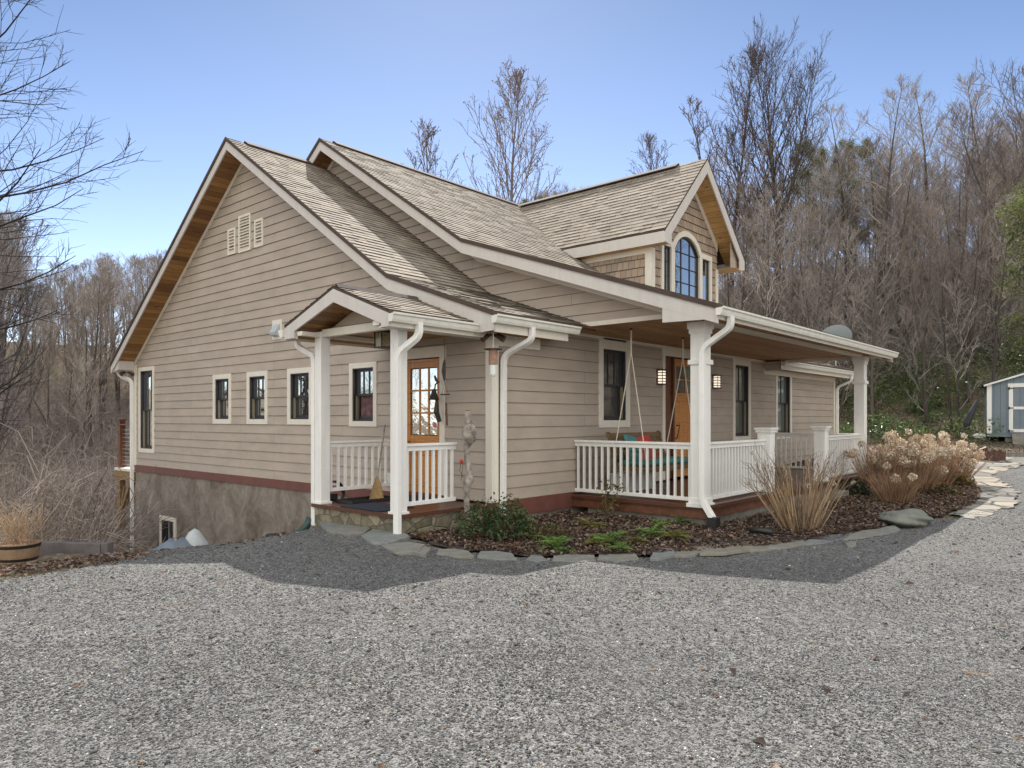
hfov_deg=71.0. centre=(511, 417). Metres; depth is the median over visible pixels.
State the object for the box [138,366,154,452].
window
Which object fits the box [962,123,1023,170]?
bare tree
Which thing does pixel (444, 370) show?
wind chime
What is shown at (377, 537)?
flagstone
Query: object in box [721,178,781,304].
bare tree
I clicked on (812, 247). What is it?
sapling
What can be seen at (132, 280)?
bare tree
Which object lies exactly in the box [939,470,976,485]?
groundcover plant
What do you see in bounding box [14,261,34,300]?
bare tree
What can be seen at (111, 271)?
bare tree
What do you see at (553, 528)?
shrub
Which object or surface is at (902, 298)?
sapling
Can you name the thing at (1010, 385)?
door
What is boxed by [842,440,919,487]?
dried hydrangea
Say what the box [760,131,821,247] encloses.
bare tree
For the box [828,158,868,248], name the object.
bare tree
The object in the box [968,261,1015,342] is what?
sapling
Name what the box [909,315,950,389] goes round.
sapling
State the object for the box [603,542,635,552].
fern
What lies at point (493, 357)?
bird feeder
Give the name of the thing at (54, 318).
bare tree
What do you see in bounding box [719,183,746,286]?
bare tree
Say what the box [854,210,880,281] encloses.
bare tree
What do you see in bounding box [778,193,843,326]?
bare tree
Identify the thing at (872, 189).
bare tree
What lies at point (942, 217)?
bare tree
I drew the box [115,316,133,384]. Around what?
bare tree
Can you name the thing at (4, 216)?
bare tree
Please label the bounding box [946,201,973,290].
bare tree
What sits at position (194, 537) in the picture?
bulk sack
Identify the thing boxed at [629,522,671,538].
fern
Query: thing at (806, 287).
sapling
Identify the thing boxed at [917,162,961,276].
bare tree
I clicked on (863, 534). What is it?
flagstone
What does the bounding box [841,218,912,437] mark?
bare tree
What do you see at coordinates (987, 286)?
sapling
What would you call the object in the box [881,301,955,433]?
sapling
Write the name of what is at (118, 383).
bare tree
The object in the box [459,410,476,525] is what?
driftwood pole
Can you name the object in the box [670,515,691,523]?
fern
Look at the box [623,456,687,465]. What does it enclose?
seat cushion
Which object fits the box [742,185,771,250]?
bare tree
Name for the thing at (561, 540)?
fern
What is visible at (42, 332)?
bare tree
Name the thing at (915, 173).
bare tree
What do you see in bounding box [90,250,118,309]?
bare tree
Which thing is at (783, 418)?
window
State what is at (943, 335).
bare tree
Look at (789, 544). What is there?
flagstone
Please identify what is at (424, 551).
flagstone
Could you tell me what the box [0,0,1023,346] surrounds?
sky
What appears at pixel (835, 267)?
bare tree
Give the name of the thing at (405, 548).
flagstone
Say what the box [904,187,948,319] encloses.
bare tree
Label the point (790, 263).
bare tree
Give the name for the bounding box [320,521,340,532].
flagstone
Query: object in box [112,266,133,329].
bare tree
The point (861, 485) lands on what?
groundcover plant
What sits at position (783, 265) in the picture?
bare tree
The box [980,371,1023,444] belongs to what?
garden shed
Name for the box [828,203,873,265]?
bare tree
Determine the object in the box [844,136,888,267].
pine tree
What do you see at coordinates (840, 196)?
bare tree
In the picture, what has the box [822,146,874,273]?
bare tree
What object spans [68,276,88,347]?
bare tree
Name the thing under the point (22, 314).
bare tree
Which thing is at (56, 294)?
bare tree
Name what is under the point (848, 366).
sapling
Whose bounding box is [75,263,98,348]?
bare tree
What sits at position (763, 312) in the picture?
sapling
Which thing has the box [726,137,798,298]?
bare tree
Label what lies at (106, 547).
landscape timber
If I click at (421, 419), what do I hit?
side door
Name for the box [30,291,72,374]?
bare tree
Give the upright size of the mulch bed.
0.476 m
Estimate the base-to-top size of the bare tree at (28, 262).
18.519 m
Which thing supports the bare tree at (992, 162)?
on the ground
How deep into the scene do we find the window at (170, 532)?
17.84 m
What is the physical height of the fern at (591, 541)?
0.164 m
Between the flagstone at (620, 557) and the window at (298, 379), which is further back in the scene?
the window at (298, 379)
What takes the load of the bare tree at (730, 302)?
on the ground
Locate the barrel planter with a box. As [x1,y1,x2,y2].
[0,498,48,564]
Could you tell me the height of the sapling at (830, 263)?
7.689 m
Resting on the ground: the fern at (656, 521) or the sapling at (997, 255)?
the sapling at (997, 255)
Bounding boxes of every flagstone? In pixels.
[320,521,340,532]
[328,524,370,536]
[361,529,409,544]
[381,542,424,554]
[414,546,430,557]
[436,548,473,557]
[477,551,516,560]
[526,554,546,561]
[552,554,595,561]
[597,553,638,561]
[650,548,674,560]
[674,546,703,557]
[700,543,753,555]
[748,542,770,552]
[766,539,805,549]
[803,534,843,545]
[843,528,883,539]
[845,541,855,547]
[876,525,899,535]
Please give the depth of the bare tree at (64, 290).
70.91 m
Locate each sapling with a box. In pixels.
[718,227,755,307]
[732,198,798,320]
[736,251,793,321]
[744,267,784,319]
[782,280,831,329]
[788,270,836,362]
[789,265,842,329]
[793,220,853,328]
[804,223,851,324]
[809,271,845,324]
[814,222,874,364]
[823,275,875,430]
[830,245,879,332]
[831,360,843,399]
[853,233,905,331]
[862,336,889,418]
[868,239,918,335]
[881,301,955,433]
[885,268,916,335]
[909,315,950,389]
[936,277,989,435]
[967,259,1001,314]
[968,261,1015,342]
[979,219,1016,305]
[981,322,1012,381]
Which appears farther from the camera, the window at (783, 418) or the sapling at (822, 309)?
the sapling at (822, 309)
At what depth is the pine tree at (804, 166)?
49.96 m
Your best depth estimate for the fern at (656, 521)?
10.19 m
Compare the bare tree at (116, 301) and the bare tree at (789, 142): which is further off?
the bare tree at (116, 301)
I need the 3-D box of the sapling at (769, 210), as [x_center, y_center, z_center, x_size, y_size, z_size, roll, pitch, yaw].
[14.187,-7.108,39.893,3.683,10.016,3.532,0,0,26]
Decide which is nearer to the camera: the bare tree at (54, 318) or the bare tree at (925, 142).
the bare tree at (925, 142)
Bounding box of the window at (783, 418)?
[775,375,791,438]
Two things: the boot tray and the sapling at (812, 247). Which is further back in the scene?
the sapling at (812, 247)
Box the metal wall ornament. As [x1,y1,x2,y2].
[429,375,440,422]
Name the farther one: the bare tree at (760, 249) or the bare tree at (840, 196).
the bare tree at (840, 196)
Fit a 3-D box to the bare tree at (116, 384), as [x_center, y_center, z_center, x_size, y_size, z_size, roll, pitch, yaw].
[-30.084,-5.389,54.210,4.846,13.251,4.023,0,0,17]
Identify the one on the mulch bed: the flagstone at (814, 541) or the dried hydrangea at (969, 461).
the dried hydrangea at (969, 461)
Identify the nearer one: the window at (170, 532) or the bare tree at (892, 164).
the window at (170, 532)
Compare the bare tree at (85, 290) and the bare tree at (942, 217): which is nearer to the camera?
the bare tree at (942, 217)
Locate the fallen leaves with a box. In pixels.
[0,429,1023,767]
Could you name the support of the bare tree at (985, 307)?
on the ground
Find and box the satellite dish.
[823,325,851,365]
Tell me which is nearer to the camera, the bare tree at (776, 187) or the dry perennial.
the dry perennial
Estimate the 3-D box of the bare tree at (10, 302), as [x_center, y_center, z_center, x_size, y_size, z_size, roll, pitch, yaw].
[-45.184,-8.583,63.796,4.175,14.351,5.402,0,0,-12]
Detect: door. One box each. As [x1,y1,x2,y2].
[407,345,446,497]
[661,346,689,479]
[1008,383,1023,431]
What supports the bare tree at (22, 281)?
on the ground
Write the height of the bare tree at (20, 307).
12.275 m
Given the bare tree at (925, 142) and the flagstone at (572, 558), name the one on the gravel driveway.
the flagstone at (572, 558)
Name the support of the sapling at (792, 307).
on the ground
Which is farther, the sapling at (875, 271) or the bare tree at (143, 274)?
the bare tree at (143, 274)
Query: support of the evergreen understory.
on the ground
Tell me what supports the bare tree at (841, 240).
on the ground
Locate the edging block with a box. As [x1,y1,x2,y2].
[1016,452,1023,455]
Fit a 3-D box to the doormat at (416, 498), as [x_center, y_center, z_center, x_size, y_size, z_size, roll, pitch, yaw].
[-1.492,1.257,11.180,0.800,0.012,0.440,0,0,41]
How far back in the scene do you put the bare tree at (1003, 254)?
43.29 m
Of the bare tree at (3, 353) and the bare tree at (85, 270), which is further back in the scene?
the bare tree at (85, 270)
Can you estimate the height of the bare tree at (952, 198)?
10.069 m
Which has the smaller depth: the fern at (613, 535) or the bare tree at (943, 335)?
the fern at (613, 535)
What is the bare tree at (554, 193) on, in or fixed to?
on the ground
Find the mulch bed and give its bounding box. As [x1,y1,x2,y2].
[409,468,976,555]
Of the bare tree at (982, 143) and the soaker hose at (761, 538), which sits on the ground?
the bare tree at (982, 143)
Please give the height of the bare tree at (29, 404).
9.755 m
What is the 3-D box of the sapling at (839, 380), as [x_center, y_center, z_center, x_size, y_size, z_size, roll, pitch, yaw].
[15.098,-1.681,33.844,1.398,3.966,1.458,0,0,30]
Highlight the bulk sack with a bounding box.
[185,528,209,545]
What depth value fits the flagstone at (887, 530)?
10.10 m
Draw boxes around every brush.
[0,359,203,553]
[0,496,159,552]
[718,231,1023,398]
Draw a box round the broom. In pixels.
[369,425,385,498]
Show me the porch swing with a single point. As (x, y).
(655, 436)
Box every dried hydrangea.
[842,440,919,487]
[860,430,940,473]
[864,467,925,503]
[878,441,957,494]
[885,428,967,464]
[895,435,984,484]
[919,441,992,480]
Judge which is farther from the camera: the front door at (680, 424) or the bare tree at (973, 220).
the bare tree at (973, 220)
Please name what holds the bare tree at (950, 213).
on the ground
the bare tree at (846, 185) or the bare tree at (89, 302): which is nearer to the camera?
the bare tree at (846, 185)
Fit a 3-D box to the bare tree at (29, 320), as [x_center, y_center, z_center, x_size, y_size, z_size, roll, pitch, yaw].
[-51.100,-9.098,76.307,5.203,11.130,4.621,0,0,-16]
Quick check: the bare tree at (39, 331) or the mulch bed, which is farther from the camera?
the bare tree at (39, 331)
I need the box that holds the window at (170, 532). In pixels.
[159,515,175,544]
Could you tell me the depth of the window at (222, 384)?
15.99 m
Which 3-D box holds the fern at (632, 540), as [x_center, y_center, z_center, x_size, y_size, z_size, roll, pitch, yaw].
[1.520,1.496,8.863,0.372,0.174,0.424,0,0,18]
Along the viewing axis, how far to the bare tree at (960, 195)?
44.11 m
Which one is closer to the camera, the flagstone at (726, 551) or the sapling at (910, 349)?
the flagstone at (726, 551)
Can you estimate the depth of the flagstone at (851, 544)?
8.80 m
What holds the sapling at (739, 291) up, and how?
on the ground
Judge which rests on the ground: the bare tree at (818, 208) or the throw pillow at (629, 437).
the bare tree at (818, 208)
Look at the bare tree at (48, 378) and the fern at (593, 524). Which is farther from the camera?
the bare tree at (48, 378)
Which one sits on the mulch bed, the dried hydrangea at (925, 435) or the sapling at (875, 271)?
the dried hydrangea at (925, 435)
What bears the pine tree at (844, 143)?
on the ground
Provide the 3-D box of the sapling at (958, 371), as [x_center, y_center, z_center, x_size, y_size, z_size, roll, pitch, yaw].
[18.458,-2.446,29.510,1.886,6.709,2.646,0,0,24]
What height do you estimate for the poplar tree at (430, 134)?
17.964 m
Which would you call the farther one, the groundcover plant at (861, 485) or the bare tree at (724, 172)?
the bare tree at (724, 172)
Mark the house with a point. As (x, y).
(294, 323)
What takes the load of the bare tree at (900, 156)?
on the ground
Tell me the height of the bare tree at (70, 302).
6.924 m
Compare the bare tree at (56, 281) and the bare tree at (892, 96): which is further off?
the bare tree at (56, 281)
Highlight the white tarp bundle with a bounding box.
[972,433,985,438]
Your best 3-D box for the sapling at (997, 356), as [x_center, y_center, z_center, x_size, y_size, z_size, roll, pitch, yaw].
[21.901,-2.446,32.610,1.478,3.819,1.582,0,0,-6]
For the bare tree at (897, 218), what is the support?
on the ground
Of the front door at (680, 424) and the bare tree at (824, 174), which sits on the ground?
the bare tree at (824, 174)
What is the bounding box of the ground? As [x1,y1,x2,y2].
[0,311,1023,579]
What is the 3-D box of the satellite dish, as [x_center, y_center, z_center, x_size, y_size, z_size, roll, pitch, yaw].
[9.989,-2.187,22.064,1.094,1.315,0.978,0,0,41]
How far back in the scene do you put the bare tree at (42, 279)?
81.41 m
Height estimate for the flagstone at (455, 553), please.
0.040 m
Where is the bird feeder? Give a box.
[484,348,501,376]
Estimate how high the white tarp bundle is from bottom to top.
0.233 m
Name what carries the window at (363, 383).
in the house
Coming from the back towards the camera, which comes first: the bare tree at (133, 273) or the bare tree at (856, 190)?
the bare tree at (133, 273)
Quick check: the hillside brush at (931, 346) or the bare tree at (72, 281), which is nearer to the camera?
the hillside brush at (931, 346)
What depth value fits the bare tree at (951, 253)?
45.23 m
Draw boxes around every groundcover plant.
[834,477,885,495]
[903,480,964,494]
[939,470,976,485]
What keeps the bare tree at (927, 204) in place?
on the ground
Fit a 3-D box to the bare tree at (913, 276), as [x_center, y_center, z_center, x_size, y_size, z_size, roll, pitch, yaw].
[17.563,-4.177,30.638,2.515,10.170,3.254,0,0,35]
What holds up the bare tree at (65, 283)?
on the ground
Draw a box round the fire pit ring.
[968,449,1005,460]
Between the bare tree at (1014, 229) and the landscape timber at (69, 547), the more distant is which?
the bare tree at (1014, 229)
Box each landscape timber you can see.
[39,540,100,554]
[101,542,112,553]
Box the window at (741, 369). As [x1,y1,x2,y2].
[732,358,750,440]
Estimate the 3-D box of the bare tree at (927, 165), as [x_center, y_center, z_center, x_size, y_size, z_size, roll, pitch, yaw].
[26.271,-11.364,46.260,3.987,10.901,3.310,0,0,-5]
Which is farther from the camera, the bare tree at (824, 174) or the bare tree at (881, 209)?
the bare tree at (881, 209)
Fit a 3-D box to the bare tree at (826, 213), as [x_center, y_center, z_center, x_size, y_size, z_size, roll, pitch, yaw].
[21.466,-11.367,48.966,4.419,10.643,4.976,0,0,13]
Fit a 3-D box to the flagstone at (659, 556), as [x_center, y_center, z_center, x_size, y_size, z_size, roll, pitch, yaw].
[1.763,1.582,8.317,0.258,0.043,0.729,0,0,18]
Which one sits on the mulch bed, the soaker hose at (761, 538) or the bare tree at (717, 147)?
the soaker hose at (761, 538)
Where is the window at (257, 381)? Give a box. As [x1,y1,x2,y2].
[246,370,267,423]
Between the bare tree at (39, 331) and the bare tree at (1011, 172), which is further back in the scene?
the bare tree at (39, 331)
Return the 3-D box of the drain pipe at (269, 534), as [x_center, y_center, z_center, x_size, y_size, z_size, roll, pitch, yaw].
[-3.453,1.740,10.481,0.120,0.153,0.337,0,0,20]
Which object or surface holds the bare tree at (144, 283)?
on the ground
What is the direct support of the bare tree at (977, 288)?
on the ground
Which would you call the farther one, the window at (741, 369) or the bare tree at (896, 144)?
the bare tree at (896, 144)
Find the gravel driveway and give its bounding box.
[0,465,1023,767]
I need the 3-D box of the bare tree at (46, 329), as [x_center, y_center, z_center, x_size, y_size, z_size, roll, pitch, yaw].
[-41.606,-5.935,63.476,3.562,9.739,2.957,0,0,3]
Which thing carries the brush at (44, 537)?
on the ground
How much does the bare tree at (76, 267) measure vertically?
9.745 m
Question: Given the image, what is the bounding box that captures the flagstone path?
[945,456,1023,518]
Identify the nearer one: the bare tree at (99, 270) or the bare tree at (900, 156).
the bare tree at (900, 156)
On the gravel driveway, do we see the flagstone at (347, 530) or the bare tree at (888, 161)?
the flagstone at (347, 530)
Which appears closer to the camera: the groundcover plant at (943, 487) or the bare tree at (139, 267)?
the groundcover plant at (943, 487)
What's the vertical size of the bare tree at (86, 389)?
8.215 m
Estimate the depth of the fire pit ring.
20.03 m
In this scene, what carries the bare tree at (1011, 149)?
on the ground
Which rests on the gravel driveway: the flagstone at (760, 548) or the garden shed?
the flagstone at (760, 548)
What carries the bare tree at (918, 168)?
on the ground
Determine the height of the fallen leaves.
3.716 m
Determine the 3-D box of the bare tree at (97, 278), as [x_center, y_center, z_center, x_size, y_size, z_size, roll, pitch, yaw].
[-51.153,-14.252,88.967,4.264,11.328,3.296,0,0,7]
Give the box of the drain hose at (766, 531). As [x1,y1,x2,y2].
[749,527,772,534]
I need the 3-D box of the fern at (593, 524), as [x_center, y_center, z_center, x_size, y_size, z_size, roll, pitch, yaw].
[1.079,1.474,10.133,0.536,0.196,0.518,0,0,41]
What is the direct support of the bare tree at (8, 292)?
on the ground
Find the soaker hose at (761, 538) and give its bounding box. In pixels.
[712,532,799,541]
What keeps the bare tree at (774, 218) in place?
on the ground
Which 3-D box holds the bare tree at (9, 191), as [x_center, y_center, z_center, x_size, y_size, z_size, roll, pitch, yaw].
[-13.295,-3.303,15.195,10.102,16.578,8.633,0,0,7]
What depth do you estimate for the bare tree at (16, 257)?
77.67 m
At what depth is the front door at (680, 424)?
14.71 m
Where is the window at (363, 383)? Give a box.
[349,361,377,426]
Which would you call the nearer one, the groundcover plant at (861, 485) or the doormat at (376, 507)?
the doormat at (376, 507)
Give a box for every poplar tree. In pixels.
[402,118,459,179]
[453,54,562,203]
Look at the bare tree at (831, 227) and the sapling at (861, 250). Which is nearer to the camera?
the sapling at (861, 250)
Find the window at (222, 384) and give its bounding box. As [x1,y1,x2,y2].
[213,374,231,423]
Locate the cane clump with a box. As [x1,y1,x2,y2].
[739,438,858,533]
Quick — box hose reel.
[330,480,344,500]
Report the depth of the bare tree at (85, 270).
94.24 m
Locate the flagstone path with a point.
(995, 494)
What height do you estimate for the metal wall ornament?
0.726 m
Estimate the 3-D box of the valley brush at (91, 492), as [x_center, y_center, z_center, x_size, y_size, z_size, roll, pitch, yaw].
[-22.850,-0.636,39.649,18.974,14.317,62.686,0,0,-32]
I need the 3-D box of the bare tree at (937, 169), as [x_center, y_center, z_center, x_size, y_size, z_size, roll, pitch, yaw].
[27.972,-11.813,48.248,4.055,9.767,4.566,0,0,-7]
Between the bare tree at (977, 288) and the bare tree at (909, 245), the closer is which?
the bare tree at (977, 288)
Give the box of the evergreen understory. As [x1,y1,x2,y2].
[1,279,1023,484]
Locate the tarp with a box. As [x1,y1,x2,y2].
[148,537,191,552]
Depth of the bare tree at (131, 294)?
50.48 m
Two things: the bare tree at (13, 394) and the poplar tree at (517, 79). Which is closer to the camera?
the bare tree at (13, 394)
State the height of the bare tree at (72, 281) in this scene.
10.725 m
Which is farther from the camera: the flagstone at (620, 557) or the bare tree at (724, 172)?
the bare tree at (724, 172)
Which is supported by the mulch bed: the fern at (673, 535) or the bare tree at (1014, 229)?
the fern at (673, 535)
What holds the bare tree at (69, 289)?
on the ground
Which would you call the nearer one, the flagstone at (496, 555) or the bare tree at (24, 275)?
the flagstone at (496, 555)
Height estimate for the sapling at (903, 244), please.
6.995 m
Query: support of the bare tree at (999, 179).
on the ground
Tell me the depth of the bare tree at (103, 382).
53.16 m
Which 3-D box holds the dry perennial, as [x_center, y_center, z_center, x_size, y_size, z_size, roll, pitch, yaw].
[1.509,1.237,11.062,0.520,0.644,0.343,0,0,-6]
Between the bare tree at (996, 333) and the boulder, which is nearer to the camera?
the boulder
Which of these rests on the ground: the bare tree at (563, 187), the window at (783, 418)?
the bare tree at (563, 187)
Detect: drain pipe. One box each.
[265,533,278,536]
[296,517,310,531]
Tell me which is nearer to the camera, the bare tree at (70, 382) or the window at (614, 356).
the window at (614, 356)
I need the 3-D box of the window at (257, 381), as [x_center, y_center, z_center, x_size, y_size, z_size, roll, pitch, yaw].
[-5.228,-0.417,14.904,0.830,1.103,0.162,0,0,41]
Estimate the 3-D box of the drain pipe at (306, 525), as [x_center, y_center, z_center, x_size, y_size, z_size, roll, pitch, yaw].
[-3.187,1.710,10.736,0.437,0.464,0.168,0,0,10]
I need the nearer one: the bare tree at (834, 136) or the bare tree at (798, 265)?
the bare tree at (834, 136)
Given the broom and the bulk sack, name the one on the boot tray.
the broom
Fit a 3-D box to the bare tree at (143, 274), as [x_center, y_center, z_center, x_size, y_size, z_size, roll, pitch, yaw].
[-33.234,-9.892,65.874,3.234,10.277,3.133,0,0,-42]
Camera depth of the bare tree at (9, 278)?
52.10 m
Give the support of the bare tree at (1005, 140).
on the ground
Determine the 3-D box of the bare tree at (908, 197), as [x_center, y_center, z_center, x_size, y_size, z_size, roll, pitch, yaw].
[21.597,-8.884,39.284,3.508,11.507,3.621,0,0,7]
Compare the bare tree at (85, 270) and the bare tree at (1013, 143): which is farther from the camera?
the bare tree at (85, 270)
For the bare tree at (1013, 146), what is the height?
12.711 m
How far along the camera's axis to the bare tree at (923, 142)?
45.99 m
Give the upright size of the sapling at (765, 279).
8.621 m
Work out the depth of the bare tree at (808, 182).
49.89 m
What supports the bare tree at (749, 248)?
on the ground
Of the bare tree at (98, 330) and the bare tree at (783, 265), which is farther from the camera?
the bare tree at (98, 330)
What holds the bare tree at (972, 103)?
on the ground
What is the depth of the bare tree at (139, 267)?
50.11 m
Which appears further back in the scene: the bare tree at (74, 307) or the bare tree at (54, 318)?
the bare tree at (54, 318)
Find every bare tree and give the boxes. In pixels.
[0,0,144,436]
[0,208,70,454]
[0,209,32,368]
[0,210,27,287]
[0,218,19,275]
[0,223,39,315]
[0,245,34,371]
[0,249,15,326]
[0,251,18,321]
[1,252,31,321]
[2,216,51,379]
[2,270,52,364]
[2,281,57,355]
[3,229,43,312]
[4,280,54,365]
[4,312,67,436]
[5,321,88,454]
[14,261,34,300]
[18,299,64,387]
[19,307,59,396]
[28,293,60,377]
[28,300,57,370]
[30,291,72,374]
[33,271,97,390]
[33,272,54,295]
[37,292,64,383]
[37,293,86,391]
[40,324,108,425]
[41,262,67,345]
[42,259,88,345]
[46,272,66,347]
[52,269,79,341]
[54,271,132,464]
[58,264,83,347]
[59,286,77,349]
[59,354,109,474]
[62,265,80,338]
[62,288,102,396]
[63,290,123,441]
[65,273,132,399]
[66,292,116,401]
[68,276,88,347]
[71,258,138,424]
[74,261,137,419]
[75,259,93,302]
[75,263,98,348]
[77,284,105,352]
[81,257,110,342]
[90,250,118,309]
[90,253,120,339]
[97,273,128,351]
[100,252,128,341]
[102,292,133,416]
[104,254,159,342]
[106,264,134,332]
[111,252,150,306]
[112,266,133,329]
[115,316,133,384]
[118,261,149,308]
[122,248,161,317]
[122,255,144,323]
[126,257,157,302]
[131,256,156,299]
[519,182,567,202]
[540,190,560,196]
[545,183,575,194]
[625,132,673,174]
[679,42,784,306]
[704,13,845,314]
[706,153,750,285]
[718,211,776,315]
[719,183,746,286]
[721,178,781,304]
[725,209,779,308]
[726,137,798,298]
[732,242,774,312]
[737,189,773,270]
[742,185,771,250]
[742,219,816,318]
[751,188,805,319]
[758,169,820,303]
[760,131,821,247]
[766,203,833,323]
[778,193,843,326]
[782,143,838,288]
[783,243,810,290]
[788,160,852,322]
[794,180,859,288]
[796,190,854,318]
[802,148,875,326]
[804,215,862,361]
[805,100,884,322]
[812,212,869,291]
[817,133,881,328]
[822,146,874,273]
[826,185,855,286]
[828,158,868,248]
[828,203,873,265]
[832,135,913,325]
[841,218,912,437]
[844,73,942,320]
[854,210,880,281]
[859,150,907,281]
[860,182,926,287]
[865,162,923,298]
[866,168,905,253]
[866,183,915,273]
[869,148,938,349]
[869,184,900,254]
[871,129,928,278]
[875,141,935,272]
[879,144,923,264]
[882,204,953,356]
[885,85,966,292]
[887,110,959,204]
[891,151,942,234]
[893,203,957,432]
[895,160,960,294]
[895,165,970,274]
[899,154,929,204]
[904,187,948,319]
[911,197,963,333]
[911,238,982,433]
[914,184,958,269]
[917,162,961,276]
[918,113,980,246]
[925,155,993,360]
[926,233,952,326]
[927,92,1009,286]
[928,134,999,314]
[933,174,1021,402]
[934,69,1022,320]
[935,172,971,238]
[939,227,968,309]
[939,233,967,283]
[940,56,1023,271]
[944,164,1023,340]
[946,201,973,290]
[947,130,1023,347]
[956,180,996,254]
[957,123,1013,252]
[961,165,1000,259]
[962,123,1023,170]
[963,197,1016,357]
[964,145,1009,210]
[967,142,1022,268]
[971,225,1004,298]
[972,190,1023,380]
[979,104,1023,232]
[981,157,1023,219]
[986,112,1023,197]
[989,179,1023,303]
[990,207,1016,301]
[991,112,1023,241]
[1000,110,1023,243]
[1001,120,1023,172]
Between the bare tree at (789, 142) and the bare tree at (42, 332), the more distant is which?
the bare tree at (42, 332)
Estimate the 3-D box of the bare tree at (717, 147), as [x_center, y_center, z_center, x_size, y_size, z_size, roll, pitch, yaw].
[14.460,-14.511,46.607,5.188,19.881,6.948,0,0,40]
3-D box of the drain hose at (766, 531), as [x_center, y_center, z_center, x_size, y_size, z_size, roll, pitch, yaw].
[3.291,1.492,9.486,0.299,0.091,0.089,0,0,34]
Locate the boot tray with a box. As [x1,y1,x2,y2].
[336,495,389,503]
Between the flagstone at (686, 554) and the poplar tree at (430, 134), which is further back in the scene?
the poplar tree at (430, 134)
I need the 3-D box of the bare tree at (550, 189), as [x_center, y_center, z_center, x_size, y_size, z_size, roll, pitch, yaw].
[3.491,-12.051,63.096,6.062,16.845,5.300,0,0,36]
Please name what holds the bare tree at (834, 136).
on the ground
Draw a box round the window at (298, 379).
[287,367,310,424]
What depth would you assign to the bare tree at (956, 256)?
44.31 m
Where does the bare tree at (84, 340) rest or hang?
on the ground
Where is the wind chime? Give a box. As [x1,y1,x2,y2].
[440,339,449,425]
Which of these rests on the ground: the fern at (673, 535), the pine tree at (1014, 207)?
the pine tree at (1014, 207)
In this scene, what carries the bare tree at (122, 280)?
on the ground
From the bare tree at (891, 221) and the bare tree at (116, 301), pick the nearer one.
the bare tree at (891, 221)
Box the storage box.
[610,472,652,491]
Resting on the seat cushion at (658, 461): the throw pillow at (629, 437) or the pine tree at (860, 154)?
the throw pillow at (629, 437)
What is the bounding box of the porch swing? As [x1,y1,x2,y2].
[606,328,689,472]
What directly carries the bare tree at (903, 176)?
on the ground
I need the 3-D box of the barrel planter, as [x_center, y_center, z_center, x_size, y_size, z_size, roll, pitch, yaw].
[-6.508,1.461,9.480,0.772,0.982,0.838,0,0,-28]
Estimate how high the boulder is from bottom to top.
0.292 m
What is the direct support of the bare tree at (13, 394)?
on the ground
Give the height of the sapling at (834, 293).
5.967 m
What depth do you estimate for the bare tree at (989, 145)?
35.53 m
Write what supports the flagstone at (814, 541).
on the gravel driveway
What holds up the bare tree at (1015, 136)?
on the ground
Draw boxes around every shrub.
[453,492,536,539]
[505,522,574,543]
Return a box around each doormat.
[340,502,413,511]
[409,495,436,500]
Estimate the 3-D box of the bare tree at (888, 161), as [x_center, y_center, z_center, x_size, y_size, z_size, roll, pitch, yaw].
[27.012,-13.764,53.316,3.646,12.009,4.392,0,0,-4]
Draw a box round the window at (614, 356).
[598,337,629,427]
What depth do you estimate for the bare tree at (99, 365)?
46.80 m
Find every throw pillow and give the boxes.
[623,434,638,459]
[637,434,656,458]
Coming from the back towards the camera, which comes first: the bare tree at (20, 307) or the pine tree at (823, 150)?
the bare tree at (20, 307)
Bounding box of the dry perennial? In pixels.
[595,477,624,515]
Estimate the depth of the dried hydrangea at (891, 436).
15.90 m
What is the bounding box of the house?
[110,137,898,554]
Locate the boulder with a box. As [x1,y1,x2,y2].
[878,508,933,527]
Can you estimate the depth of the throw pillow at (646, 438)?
12.09 m
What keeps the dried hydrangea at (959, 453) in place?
on the mulch bed
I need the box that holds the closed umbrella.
[955,391,982,445]
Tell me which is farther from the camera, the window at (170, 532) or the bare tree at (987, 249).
the bare tree at (987, 249)
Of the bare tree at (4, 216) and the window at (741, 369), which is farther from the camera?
the bare tree at (4, 216)
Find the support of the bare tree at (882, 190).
on the ground
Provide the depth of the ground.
33.62 m
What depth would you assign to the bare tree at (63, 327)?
63.20 m
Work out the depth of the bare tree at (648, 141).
53.00 m
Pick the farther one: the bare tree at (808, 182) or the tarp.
the bare tree at (808, 182)
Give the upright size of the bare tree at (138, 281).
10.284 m
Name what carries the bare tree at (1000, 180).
on the ground
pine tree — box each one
[783,138,827,280]
[800,146,845,285]
[820,137,867,247]
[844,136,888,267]
[990,174,1023,347]
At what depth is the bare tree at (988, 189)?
52.63 m
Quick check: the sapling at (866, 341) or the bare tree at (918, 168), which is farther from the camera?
the bare tree at (918, 168)
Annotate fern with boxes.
[532,535,575,552]
[571,517,607,530]
[583,533,613,547]
[586,530,629,545]
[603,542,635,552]
[626,533,649,545]
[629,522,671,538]
[648,518,672,526]
[651,529,696,541]
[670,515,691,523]
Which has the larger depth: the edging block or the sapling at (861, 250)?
the sapling at (861, 250)
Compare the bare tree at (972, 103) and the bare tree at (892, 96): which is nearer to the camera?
the bare tree at (892, 96)
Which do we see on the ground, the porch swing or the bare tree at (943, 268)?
the bare tree at (943, 268)
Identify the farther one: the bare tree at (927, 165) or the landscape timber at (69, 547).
the bare tree at (927, 165)
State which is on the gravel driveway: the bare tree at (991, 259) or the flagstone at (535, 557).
the flagstone at (535, 557)

